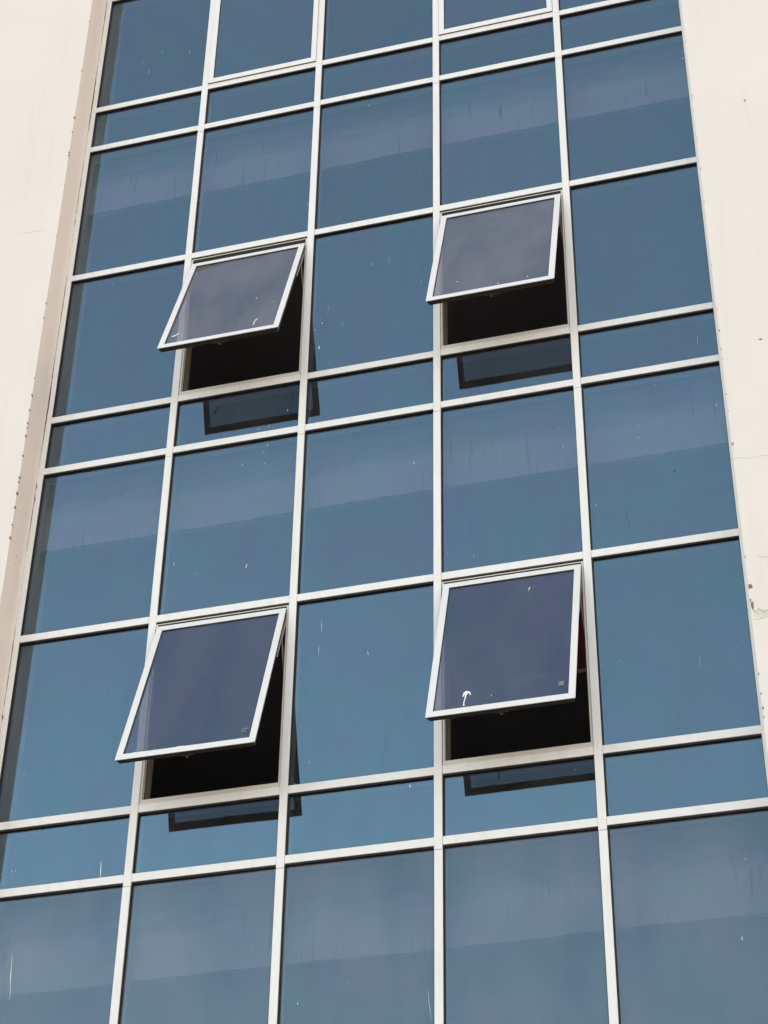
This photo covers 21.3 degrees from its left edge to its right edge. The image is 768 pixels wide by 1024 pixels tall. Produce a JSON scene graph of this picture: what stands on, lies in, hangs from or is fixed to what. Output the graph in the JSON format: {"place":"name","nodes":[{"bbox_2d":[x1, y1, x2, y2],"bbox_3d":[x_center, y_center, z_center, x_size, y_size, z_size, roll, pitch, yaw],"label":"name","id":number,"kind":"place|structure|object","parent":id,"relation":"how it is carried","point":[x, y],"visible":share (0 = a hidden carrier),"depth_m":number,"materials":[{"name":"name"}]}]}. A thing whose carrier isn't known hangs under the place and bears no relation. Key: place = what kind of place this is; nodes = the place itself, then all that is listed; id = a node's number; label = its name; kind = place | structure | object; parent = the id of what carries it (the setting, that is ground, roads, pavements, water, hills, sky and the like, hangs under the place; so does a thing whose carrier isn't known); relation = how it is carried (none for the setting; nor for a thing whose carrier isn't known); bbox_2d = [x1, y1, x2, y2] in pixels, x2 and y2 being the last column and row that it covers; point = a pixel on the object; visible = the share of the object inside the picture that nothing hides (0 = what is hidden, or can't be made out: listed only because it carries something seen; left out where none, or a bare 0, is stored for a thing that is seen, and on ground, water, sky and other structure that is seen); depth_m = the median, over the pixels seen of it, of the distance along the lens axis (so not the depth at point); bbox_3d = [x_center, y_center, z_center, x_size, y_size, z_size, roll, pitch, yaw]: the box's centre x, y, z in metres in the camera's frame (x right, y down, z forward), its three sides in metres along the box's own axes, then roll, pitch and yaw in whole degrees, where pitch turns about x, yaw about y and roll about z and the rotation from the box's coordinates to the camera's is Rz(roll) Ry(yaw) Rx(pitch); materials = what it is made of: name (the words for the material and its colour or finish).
{"place":"outdoors","nodes":[
{"label":"outdoors","id":0,"kind":"place"},
{"label":"ground","id":1,"kind":"structure","parent":0,"visible":0},
{"bbox_2d":[0,0,767,1023],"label":"office building","id":2,"kind":"structure","parent":1,"relation":"on","point":[382,398],"depth_m":14.72,"materials":[{"name":"blue glass"}]},
{"bbox_2d":[115,603,288,804],"bbox_3d":[-1.211,1.193,13.905,1.000,1.475,0.606,-9,-38,13],"label":"window","id":3,"kind":"structure","parent":2,"relation":"in","point":[203,687],"depth_m":13.83,"materials":[{"name":"blue glass"}]},
{"bbox_2d":[157,237,306,394],"bbox_3d":[-1.166,-1.690,16.060,1.000,1.475,0.631,-9,-38,13],"label":"window","id":4,"kind":"structure","parent":2,"relation":"in","point":[237,294],"depth_m":15.99,"materials":[{"name":"glass"}]},
{"bbox_2d":[208,0,318,83],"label":"window","id":5,"kind":"structure","parent":2,"relation":"in","point":[250,37],"depth_m":18.22,"materials":[{"name":"blue glass"}]},
{"bbox_2d":[439,0,552,35],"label":"window","id":6,"kind":"structure","parent":2,"relation":"in","point":[454,15],"depth_m":17.57,"materials":[{"name":"blue glass"}]},
{"bbox_2d":[426,188,569,348],"bbox_3d":[0.864,-2.005,15.596,0.997,1.475,0.613,-9,-38,13],"label":"window","id":7,"kind":"structure","parent":2,"relation":"in","point":[490,248],"depth_m":15.52,"materials":[{"name":"glass"}]},
{"bbox_2d":[425,559,593,765],"bbox_3d":[0.816,0.871,13.432,0.997,1.475,0.613,-9,-38,13],"label":"window","id":8,"kind":"structure","parent":2,"relation":"in","point":[506,641],"depth_m":13.35,"materials":[{"name":"blue glass"}]},
{"bbox_2d":[576,586,586,676],"bbox_3d":[1.252,0.621,15.024,0.740,1.415,0.050,-9,-38,13],"label":"curtain","id":9,"kind":"object","parent":2,"relation":"hanging from","point":[581,662],"visible":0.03,"depth_m":14.69,"materials":[{"name":"red fabric"}]}
]}

